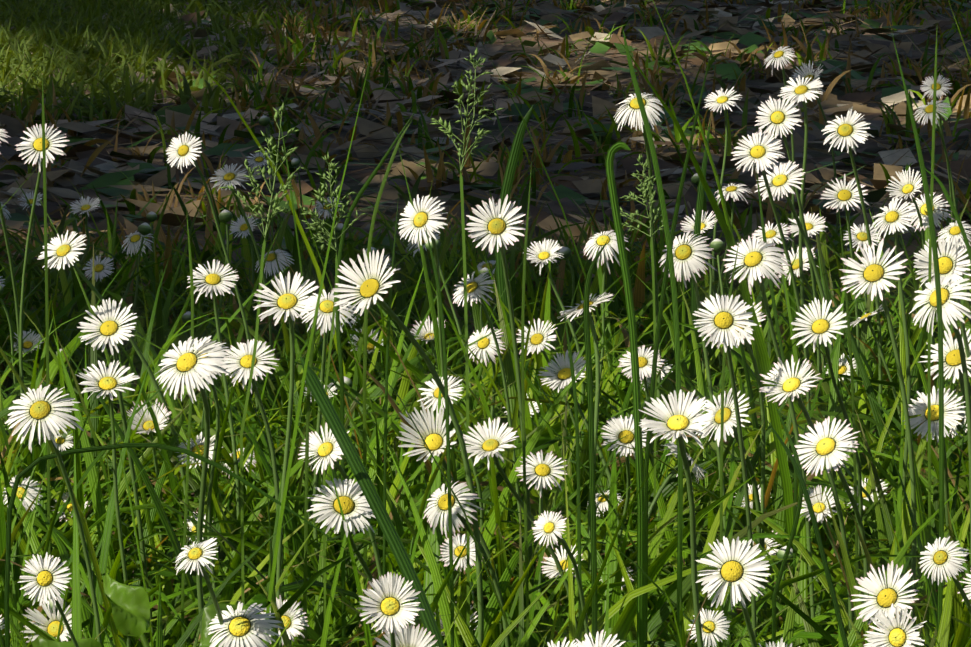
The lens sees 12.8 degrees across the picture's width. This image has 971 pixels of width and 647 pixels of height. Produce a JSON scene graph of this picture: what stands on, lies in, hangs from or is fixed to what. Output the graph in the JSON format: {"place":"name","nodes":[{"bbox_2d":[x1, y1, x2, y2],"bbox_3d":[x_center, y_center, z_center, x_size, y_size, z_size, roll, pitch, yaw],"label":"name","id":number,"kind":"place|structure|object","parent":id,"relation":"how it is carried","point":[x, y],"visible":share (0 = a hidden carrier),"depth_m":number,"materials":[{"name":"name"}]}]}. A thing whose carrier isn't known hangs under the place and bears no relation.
{"place":"outdoors","nodes":[
{"label":"outdoors","id":0,"kind":"place"},
{"bbox_2d":[0,0,970,629],"bbox_3d":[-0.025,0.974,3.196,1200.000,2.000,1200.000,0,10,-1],"label":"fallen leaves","id":1,"kind":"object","parent":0,"point":[748,178],"depth_m":4.46,"materials":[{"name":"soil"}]},
{"bbox_2d":[0,129,23,437],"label":"daisy","id":2,"kind":"object","parent":1,"relation":"on","point":[10,256],"visible":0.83,"depth_m":2.19,"materials":[{"name":"green plant"}]},
{"bbox_2d":[3,476,42,511],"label":"daisy","id":3,"kind":"object","parent":1,"relation":"on","point":[31,494],"visible":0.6,"depth_m":2.02,"materials":[{"name":"white plant"}]},
{"bbox_2d":[13,329,43,374],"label":"daisy","id":4,"kind":"object","parent":1,"relation":"on","point":[29,343],"visible":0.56,"depth_m":2.46,"materials":[{"name":"white plant"}]},
{"bbox_2d":[15,123,69,429],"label":"daisy","id":5,"kind":"object","parent":1,"relation":"on","point":[33,143],"visible":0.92,"depth_m":2.10,"materials":[{"name":"white plant"}]},
{"bbox_2d":[18,552,78,646],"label":"daisy","id":6,"kind":"object","parent":1,"relation":"on","point":[46,578],"visible":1,"depth_m":1.36,"materials":[{"name":"white plant"}]},
{"bbox_2d":[21,599,82,642],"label":"daisy","id":7,"kind":"object","parent":1,"relation":"on","point":[51,626],"visible":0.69,"depth_m":1.73,"materials":[{"name":"white plant"}]},
{"bbox_2d":[5,385,101,644],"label":"daisy","id":8,"kind":"object","parent":1,"relation":"on","point":[39,409],"visible":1,"depth_m":1.52,"materials":[{"name":"white plant"}]},
{"bbox_2d":[70,196,100,266],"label":"daisy","id":9,"kind":"object","parent":1,"relation":"on","point":[83,205],"visible":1,"depth_m":2.98,"materials":[{"name":"white plant"}]},
{"bbox_2d":[68,255,114,365],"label":"daisy","id":10,"kind":"object","parent":1,"relation":"on","point":[100,268],"visible":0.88,"depth_m":2.73,"materials":[{"name":"white plant"}]},
{"bbox_2d":[75,360,138,646],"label":"daisy","id":11,"kind":"object","parent":1,"relation":"on","point":[107,382],"visible":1,"depth_m":1.68,"materials":[{"name":"white plant"}]},
{"bbox_2d":[37,230,189,544],"bbox_3d":[-0.171,0.060,2.027,0.078,0.213,0.024,-6,12,-32],"label":"daisy","id":12,"kind":"object","parent":1,"relation":"on","point":[63,248],"visible":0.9,"depth_m":2.00,"materials":[{"name":"white plant"}]},
{"bbox_2d":[77,298,154,640],"bbox_3d":[-0.158,0.088,1.883,0.027,0.206,0.060,2,10,10],"label":"daisy","id":13,"kind":"object","parent":1,"relation":"on","point":[110,327],"visible":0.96,"depth_m":1.85,"materials":[{"name":"white plant"}]},
{"bbox_2d":[103,230,153,391],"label":"daisy","id":14,"kind":"object","parent":1,"relation":"on","point":[135,242],"visible":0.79,"depth_m":2.62,"materials":[{"name":"white plant"}]},
{"bbox_2d":[126,223,151,349],"bbox_3d":[-0.209,0.002,2.584,0.020,0.126,0.010,-6,12,-30],"label":"daisy bud","id":15,"kind":"object","parent":1,"relation":"on","point":[144,229],"visible":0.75,"depth_m":2.58,"materials":[{"name":"green plant"}]},
{"bbox_2d":[126,399,171,547],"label":"daisy","id":16,"kind":"object","parent":1,"relation":"on","point":[146,425],"visible":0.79,"depth_m":2.03,"materials":[{"name":"white plant"}]},
{"bbox_2d":[28,573,270,646],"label":"broad leaves","id":17,"kind":"object","parent":1,"relation":"on","point":[130,605],"visible":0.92,"depth_m":1.47,"materials":[{"name":"green plant"}]},
{"bbox_2d":[156,336,230,636],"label":"daisy","id":18,"kind":"object","parent":1,"relation":"on","point":[187,360],"visible":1,"depth_m":1.55,"materials":[{"name":"white plant"}]},
{"bbox_2d":[175,432,221,496],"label":"daisy","id":19,"kind":"object","parent":1,"relation":"on","point":[200,444],"visible":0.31,"depth_m":2.04,"materials":[{"name":"white plant"}]},
{"bbox_2d":[175,537,230,646],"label":"daisy","id":20,"kind":"object","parent":1,"relation":"on","point":[195,554],"visible":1,"depth_m":1.34,"materials":[{"name":"white plant"}]},
{"bbox_2d":[181,337,229,588],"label":"daisy","id":21,"kind":"object","parent":1,"relation":"on","point":[219,364],"visible":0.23,"depth_m":1.90,"materials":[{"name":"white plant"}]},
{"bbox_2d":[166,131,259,414],"bbox_3d":[-0.140,0.004,2.328,0.069,0.219,0.021,-8,13,-38],"label":"daisy","id":22,"kind":"object","parent":1,"relation":"on","point":[183,150],"visible":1,"depth_m":2.30,"materials":[{"name":"white plant"}]},
{"bbox_2d":[187,259,240,586],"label":"daisy","id":23,"kind":"object","parent":1,"relation":"on","point":[213,279],"visible":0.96,"depth_m":2.00,"materials":[{"name":"white plant"}]},
{"bbox_2d":[213,210,232,419],"bbox_3d":[-0.149,0.010,2.469,0.013,0.151,0.013,-4,11,-24],"label":"daisy bud","id":24,"kind":"object","parent":1,"relation":"on","point":[225,216],"visible":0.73,"depth_m":2.46,"materials":[{"name":"green plant"}]},
{"bbox_2d":[210,163,272,376],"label":"daisy","id":25,"kind":"object","parent":1,"relation":"on","point":[230,175],"visible":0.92,"depth_m":2.46,"materials":[{"name":"white plant"}]},
{"bbox_2d":[229,214,258,302],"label":"daisy","id":26,"kind":"object","parent":1,"relation":"on","point":[241,226],"visible":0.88,"depth_m":2.78,"materials":[{"name":"white plant"}]},
{"bbox_2d":[207,602,283,646],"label":"daisy","id":27,"kind":"object","parent":1,"relation":"on","point":[240,628],"visible":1,"depth_m":1.36,"materials":[{"name":"white plant"}]},
{"bbox_2d":[220,339,283,636],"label":"daisy","id":28,"kind":"object","parent":1,"relation":"on","point":[242,361],"visible":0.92,"depth_m":1.85,"materials":[{"name":"white plant"}]},
{"bbox_2d":[255,249,299,369],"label":"daisy","id":29,"kind":"object","parent":1,"relation":"on","point":[271,260],"visible":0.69,"depth_m":2.63,"materials":[{"name":"white plant"}]},
{"bbox_2d":[260,595,308,646],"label":"daisy","id":30,"kind":"object","parent":1,"relation":"on","point":[287,616],"visible":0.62,"depth_m":1.64,"materials":[{"name":"white plant"}]},
{"bbox_2d":[253,272,318,642],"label":"daisy","id":31,"kind":"object","parent":1,"relation":"on","point":[287,301],"visible":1,"depth_m":1.66,"materials":[{"name":"white plant"}]},
{"bbox_2d":[298,289,355,564],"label":"daisy","id":32,"kind":"object","parent":1,"relation":"on","point":[324,317],"visible":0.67,"depth_m":1.96,"materials":[{"name":"white plant"}]},
{"bbox_2d":[307,478,375,591],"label":"daisy","id":33,"kind":"object","parent":1,"relation":"on","point":[350,498],"visible":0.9,"depth_m":1.57,"materials":[{"name":"white plant"}]},
{"bbox_2d":[298,422,387,642],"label":"daisy","id":34,"kind":"object","parent":1,"relation":"on","point":[317,445],"visible":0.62,"depth_m":1.77,"materials":[{"name":"white plant"}]},
{"bbox_2d":[356,572,424,646],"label":"daisy","id":35,"kind":"object","parent":1,"relation":"on","point":[390,608],"visible":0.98,"depth_m":1.31,"materials":[{"name":"white plant"}]},
{"bbox_2d":[374,621,436,646],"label":"daisy","id":36,"kind":"object","parent":1,"relation":"on","point":[408,637],"visible":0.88,"depth_m":1.35,"materials":[{"name":"white plant"}]},
{"bbox_2d":[330,248,483,645],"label":"daisy","id":37,"kind":"object","parent":1,"relation":"on","point":[369,287],"visible":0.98,"depth_m":1.69,"materials":[{"name":"white plant"}]},
{"bbox_2d":[398,195,476,615],"bbox_3d":[-0.020,0.054,1.998,0.025,0.235,0.073,3,10,17],"label":"daisy","id":38,"kind":"object","parent":1,"relation":"on","point":[420,218],"visible":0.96,"depth_m":1.95,"materials":[{"name":"white plant"}]},
{"bbox_2d":[219,48,669,626],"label":"flowering grass stalks","id":39,"kind":"object","parent":1,"relation":"on","point":[317,224],"depth_m":1.78,"materials":[{"name":"green plant"}]},
{"bbox_2d":[410,315,485,526],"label":"daisy","id":40,"kind":"object","parent":1,"relation":"on","point":[428,336],"visible":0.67,"depth_m":2.13,"materials":[{"name":"white plant"}]},
{"bbox_2d":[425,237,472,425],"bbox_3d":[-0.019,0.031,2.335,0.026,0.157,0.009,2,10,9],"label":"daisy bud","id":41,"kind":"object","parent":1,"relation":"on","point":[438,244],"visible":0.31,"depth_m":2.33,"materials":[{"name":"green plant"}]},
{"bbox_2d":[397,401,502,634],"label":"daisy","id":42,"kind":"object","parent":1,"relation":"on","point":[434,437],"visible":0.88,"depth_m":1.86,"materials":[{"name":"white plant"}]},
{"bbox_2d":[417,375,483,615],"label":"daisy","id":43,"kind":"object","parent":1,"relation":"on","point":[433,395],"visible":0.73,"depth_m":1.97,"materials":[{"name":"white plant"}]},
{"bbox_2d":[435,533,475,615],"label":"daisy","id":44,"kind":"object","parent":1,"relation":"on","point":[458,544],"visible":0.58,"depth_m":1.85,"materials":[{"name":"white plant"}]},
{"bbox_2d":[423,481,509,646],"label":"daisy","id":45,"kind":"object","parent":1,"relation":"on","point":[440,501],"visible":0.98,"depth_m":1.73,"materials":[{"name":"white plant"}]},
{"bbox_2d":[0,0,970,315],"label":"ground","id":46,"kind":"structure","parent":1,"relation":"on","point":[112,182],"depth_m":4.54,"materials":[{"name":"brown soil"}]},
{"bbox_2d":[0,0,970,646],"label":"meadow grass","id":47,"kind":"structure","parent":1,"relation":"on","point":[70,58],"depth_m":2.25,"materials":[{"name":"green plant"}]},
{"bbox_2d":[468,325,505,511],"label":"daisy","id":48,"kind":"object","parent":1,"relation":"on","point":[484,345],"visible":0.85,"depth_m":2.13,"materials":[{"name":"white plant"}]},
{"bbox_2d":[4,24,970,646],"bbox_3d":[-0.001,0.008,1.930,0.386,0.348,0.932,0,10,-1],"label":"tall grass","id":49,"kind":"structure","parent":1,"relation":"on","point":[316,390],"depth_m":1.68,"materials":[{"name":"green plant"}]},
{"bbox_2d":[452,271,524,560],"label":"daisy","id":50,"kind":"object","parent":1,"relation":"on","point":[474,290],"visible":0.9,"depth_m":1.99,"materials":[{"name":"white plant"}]},
{"bbox_2d":[465,194,533,585],"bbox_3d":[0.016,0.066,1.881,0.026,0.251,0.067,6,12,29],"label":"daisy","id":51,"kind":"object","parent":1,"relation":"on","point":[495,225],"visible":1,"depth_m":1.84,"materials":[{"name":"white plant"}]},
{"bbox_2d":[460,417,577,628],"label":"daisy","id":52,"kind":"object","parent":1,"relation":"on","point":[491,443],"visible":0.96,"depth_m":1.76,"materials":[{"name":"white plant"}]},
{"bbox_2d":[515,450,567,604],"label":"daisy","id":53,"kind":"object","parent":1,"relation":"on","point":[541,471],"visible":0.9,"depth_m":1.86,"materials":[{"name":"white plant"}]},
{"bbox_2d":[516,318,582,446],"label":"daisy","id":54,"kind":"object","parent":1,"relation":"on","point":[538,338],"visible":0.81,"depth_m":2.08,"materials":[{"name":"white plant"}]},
{"bbox_2d":[523,239,584,451],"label":"daisy","id":55,"kind":"object","parent":1,"relation":"on","point":[545,253],"visible":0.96,"depth_m":2.33,"materials":[{"name":"white plant"}]},
{"bbox_2d":[532,510,589,638],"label":"daisy","id":56,"kind":"object","parent":1,"relation":"on","point":[546,524],"visible":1,"depth_m":1.48,"materials":[{"name":"white plant"}]},
{"bbox_2d":[541,545,582,587],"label":"daisy","id":57,"kind":"object","parent":1,"relation":"on","point":[562,561],"visible":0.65,"depth_m":1.85,"materials":[{"name":"white plant"}]},
{"bbox_2d":[538,350,619,535],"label":"daisy","id":58,"kind":"object","parent":1,"relation":"on","point":[562,375],"visible":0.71,"depth_m":2.01,"materials":[{"name":"white plant"}]},
{"bbox_2d":[558,293,613,642],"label":"daisy","id":59,"kind":"object","parent":1,"relation":"on","point":[578,309],"visible":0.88,"depth_m":1.87,"materials":[{"name":"green plant"}]},
{"bbox_2d":[575,630,625,646],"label":"daisy","id":60,"kind":"object","parent":1,"relation":"on","point":[588,642],"visible":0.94,"depth_m":1.41,"materials":[{"name":"white plant"}]},
{"bbox_2d":[583,230,628,378],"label":"daisy","id":61,"kind":"object","parent":1,"relation":"on","point":[599,240],"visible":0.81,"depth_m":2.30,"materials":[{"name":"white plant"}]},
{"bbox_2d":[601,414,646,548],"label":"daisy","id":62,"kind":"object","parent":1,"relation":"on","point":[620,427],"visible":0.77,"depth_m":1.91,"materials":[{"name":"white plant"}]},
{"bbox_2d":[613,92,664,417],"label":"daisy","id":63,"kind":"object","parent":1,"relation":"on","point":[632,105],"visible":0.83,"depth_m":2.26,"materials":[{"name":"white plant"}]},
{"bbox_2d":[618,345,663,574],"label":"daisy","id":64,"kind":"object","parent":1,"relation":"on","point":[645,363],"visible":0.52,"depth_m":2.03,"materials":[{"name":"white plant"}]},
{"bbox_2d":[632,441,706,585],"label":"daisy","id":65,"kind":"object","parent":1,"relation":"on","point":[697,469],"visible":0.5,"depth_m":1.99,"materials":[{"name":"green plant"}]},
{"bbox_2d":[639,389,714,646],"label":"daisy","id":66,"kind":"object","parent":1,"relation":"on","point":[679,422],"visible":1,"depth_m":1.56,"materials":[{"name":"white plant"}]},
{"bbox_2d":[658,231,732,643],"bbox_3d":[0.100,0.073,1.898,0.052,0.232,0.025,-8,13,-39],"label":"daisy","id":67,"kind":"object","parent":1,"relation":"on","point":[686,254],"visible":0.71,"depth_m":1.86,"materials":[{"name":"white plant"}]},
{"bbox_2d":[680,209,716,376],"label":"daisy","id":68,"kind":"object","parent":1,"relation":"on","point":[705,225],"visible":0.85,"depth_m":2.40,"materials":[{"name":"white plant"}]},
{"bbox_2d":[688,608,730,646],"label":"daisy","id":69,"kind":"object","parent":1,"relation":"on","point":[710,627],"visible":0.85,"depth_m":1.64,"materials":[{"name":"white plant"}]},
{"bbox_2d":[704,87,742,298],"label":"daisy","id":70,"kind":"object","parent":1,"relation":"on","point":[721,99],"visible":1,"depth_m":2.66,"materials":[{"name":"white plant"}]},
{"bbox_2d":[693,293,756,638],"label":"daisy","id":71,"kind":"object","parent":1,"relation":"on","point":[723,320],"visible":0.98,"depth_m":1.65,"materials":[{"name":"white plant"}]},
{"bbox_2d":[696,388,763,645],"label":"daisy","id":72,"kind":"object","parent":1,"relation":"on","point":[729,415],"visible":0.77,"depth_m":1.88,"materials":[{"name":"white plant"}]},
{"bbox_2d":[695,536,770,646],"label":"daisy","id":73,"kind":"object","parent":1,"relation":"on","point":[733,567],"visible":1,"depth_m":1.39,"materials":[{"name":"white plant"}]},
{"bbox_2d":[714,183,751,370],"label":"daisy","id":74,"kind":"object","parent":1,"relation":"on","point":[731,190],"visible":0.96,"depth_m":2.57,"materials":[{"name":"white plant"}]},
{"bbox_2d":[706,295,767,643],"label":"daisy","id":75,"kind":"object","parent":1,"relation":"on","point":[745,339],"visible":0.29,"depth_m":1.90,"materials":[{"name":"white plant"}]},
{"bbox_2d":[723,236,815,631],"bbox_3d":[0.127,0.085,1.789,0.067,0.247,0.025,-7,12,-36],"label":"daisy","id":76,"kind":"object","parent":1,"relation":"on","point":[754,260],"visible":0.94,"depth_m":1.76,"materials":[{"name":"white plant"}]},
{"bbox_2d":[731,130,810,452],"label":"daisy","id":77,"kind":"object","parent":1,"relation":"on","point":[757,152],"visible":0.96,"depth_m":2.08,"materials":[{"name":"white plant"}]},
{"bbox_2d":[751,221,803,400],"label":"daisy","id":78,"kind":"object","parent":1,"relation":"on","point":[772,234],"visible":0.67,"depth_m":2.27,"materials":[{"name":"white plant"}]},
{"bbox_2d":[764,46,798,293],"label":"daisy","id":79,"kind":"object","parent":1,"relation":"on","point":[779,54],"visible":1,"depth_m":2.80,"materials":[{"name":"white plant"}]},
{"bbox_2d":[754,96,820,431],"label":"daisy","id":80,"kind":"object","parent":1,"relation":"on","point":[778,116],"visible":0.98,"depth_m":2.21,"materials":[{"name":"white plant"}]},
{"bbox_2d":[755,160,836,434],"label":"daisy","id":81,"kind":"object","parent":1,"relation":"on","point":[779,181],"visible":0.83,"depth_m":2.19,"materials":[{"name":"white plant"}]},
{"bbox_2d":[774,246,825,410],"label":"daisy","id":82,"kind":"object","parent":1,"relation":"on","point":[795,266],"visible":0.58,"depth_m":2.38,"materials":[{"name":"white plant"}]},
{"bbox_2d":[778,75,823,399],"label":"daisy","id":83,"kind":"object","parent":1,"relation":"on","point":[798,90],"visible":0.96,"depth_m":2.32,"materials":[{"name":"white plant"}]},
{"bbox_2d":[759,355,852,634],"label":"daisy","id":84,"kind":"object","parent":1,"relation":"on","point":[792,385],"visible":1,"depth_m":1.74,"materials":[{"name":"white plant"}]},
{"bbox_2d":[788,212,826,301],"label":"daisy","id":85,"kind":"object","parent":1,"relation":"on","point":[811,227],"visible":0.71,"depth_m":2.47,"materials":[{"name":"white plant"}]},
{"bbox_2d":[791,60,838,254],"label":"daisy","id":86,"kind":"object","parent":1,"relation":"on","point":[807,74],"visible":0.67,"depth_m":2.99,"materials":[{"name":"white plant"}]},
{"bbox_2d":[791,297,862,571],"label":"daisy","id":87,"kind":"object","parent":1,"relation":"on","point":[822,327],"visible":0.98,"depth_m":1.88,"materials":[{"name":"white plant"}]},
{"bbox_2d":[800,485,854,612],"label":"daisy","id":88,"kind":"object","parent":1,"relation":"on","point":[823,504],"visible":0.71,"depth_m":1.80,"materials":[{"name":"white plant"}]},
{"bbox_2d":[792,416,868,630],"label":"daisy","id":89,"kind":"object","parent":1,"relation":"on","point":[823,446],"visible":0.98,"depth_m":1.72,"materials":[{"name":"white plant"}]},
{"bbox_2d":[820,174,868,468],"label":"daisy","id":90,"kind":"object","parent":1,"relation":"on","point":[843,196],"visible":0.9,"depth_m":2.29,"materials":[{"name":"white plant"}]},
{"bbox_2d":[821,109,881,463],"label":"daisy","id":91,"kind":"object","parent":1,"relation":"on","point":[846,128],"visible":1,"depth_m":2.16,"materials":[{"name":"white plant"}]},
{"bbox_2d":[843,223,880,325],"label":"daisy","id":92,"kind":"object","parent":1,"relation":"on","point":[859,237],"visible":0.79,"depth_m":2.54,"materials":[{"name":"white plant"}]},
{"bbox_2d":[850,304,900,423],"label":"daisy","id":93,"kind":"object","parent":1,"relation":"on","point":[867,317],"visible":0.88,"depth_m":2.22,"materials":[{"name":"green plant"}]},
{"bbox_2d":[839,239,916,618],"bbox_3d":[0.162,0.088,1.753,0.028,0.252,0.056,6,11,29],"label":"daisy","id":94,"kind":"object","parent":1,"relation":"on","point":[873,273],"visible":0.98,"depth_m":1.72,"materials":[{"name":"white plant"}]},
{"bbox_2d":[851,560,918,645],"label":"daisy","id":95,"kind":"object","parent":1,"relation":"on","point":[884,597],"visible":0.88,"depth_m":1.37,"materials":[{"name":"white plant"}]},
{"bbox_2d":[871,197,915,502],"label":"daisy","id":96,"kind":"object","parent":1,"relation":"on","point":[892,217],"visible":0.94,"depth_m":2.01,"materials":[{"name":"white plant"}]},
{"bbox_2d":[864,603,926,646],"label":"daisy","id":97,"kind":"object","parent":1,"relation":"on","point":[898,633],"visible":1,"depth_m":1.33,"materials":[{"name":"white plant"}]},
{"bbox_2d":[885,166,938,385],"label":"daisy","id":98,"kind":"object","parent":1,"relation":"on","point":[906,188],"visible":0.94,"depth_m":2.30,"materials":[{"name":"white plant"}]},
{"bbox_2d":[906,192,953,352],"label":"daisy","id":99,"kind":"object","parent":1,"relation":"on","point":[922,207],"visible":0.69,"depth_m":2.32,"materials":[{"name":"white plant"}]},
{"bbox_2d":[913,100,954,340],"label":"daisy","id":100,"kind":"object","parent":1,"relation":"on","point":[927,110],"visible":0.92,"depth_m":2.49,"materials":[{"name":"white plant"}]},
{"bbox_2d":[904,386,965,550],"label":"daisy","id":101,"kind":"object","parent":1,"relation":"on","point":[922,402],"visible":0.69,"depth_m":1.82,"materials":[{"name":"white plant"}]},
{"bbox_2d":[920,74,958,261],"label":"daisy","id":102,"kind":"object","parent":1,"relation":"on","point":[940,88],"visible":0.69,"depth_m":2.89,"materials":[{"name":"white plant"}]},
{"bbox_2d":[909,272,970,573],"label":"daisy","id":103,"kind":"object","parent":1,"relation":"on","point":[950,310],"visible":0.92,"depth_m":1.67,"materials":[{"name":"white plant"}]},
{"bbox_2d":[913,234,970,372],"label":"daisy","id":104,"kind":"object","parent":1,"relation":"on","point":[948,265],"visible":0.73,"depth_m":1.78,"materials":[{"name":"white plant"}]},
{"bbox_2d":[918,536,970,615],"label":"daisy","id":105,"kind":"object","parent":1,"relation":"on","point":[939,557],"visible":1,"depth_m":1.33,"materials":[{"name":"white plant"}]},
{"bbox_2d":[920,327,970,419],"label":"daisy","id":106,"kind":"object","parent":1,"relation":"on","point":[951,359],"visible":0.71,"depth_m":1.82,"materials":[{"name":"white plant"}]},
{"bbox_2d":[937,221,970,351],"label":"daisy","id":107,"kind":"object","parent":1,"relation":"on","point":[953,230],"visible":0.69,"depth_m":2.26,"materials":[{"name":"white plant"}]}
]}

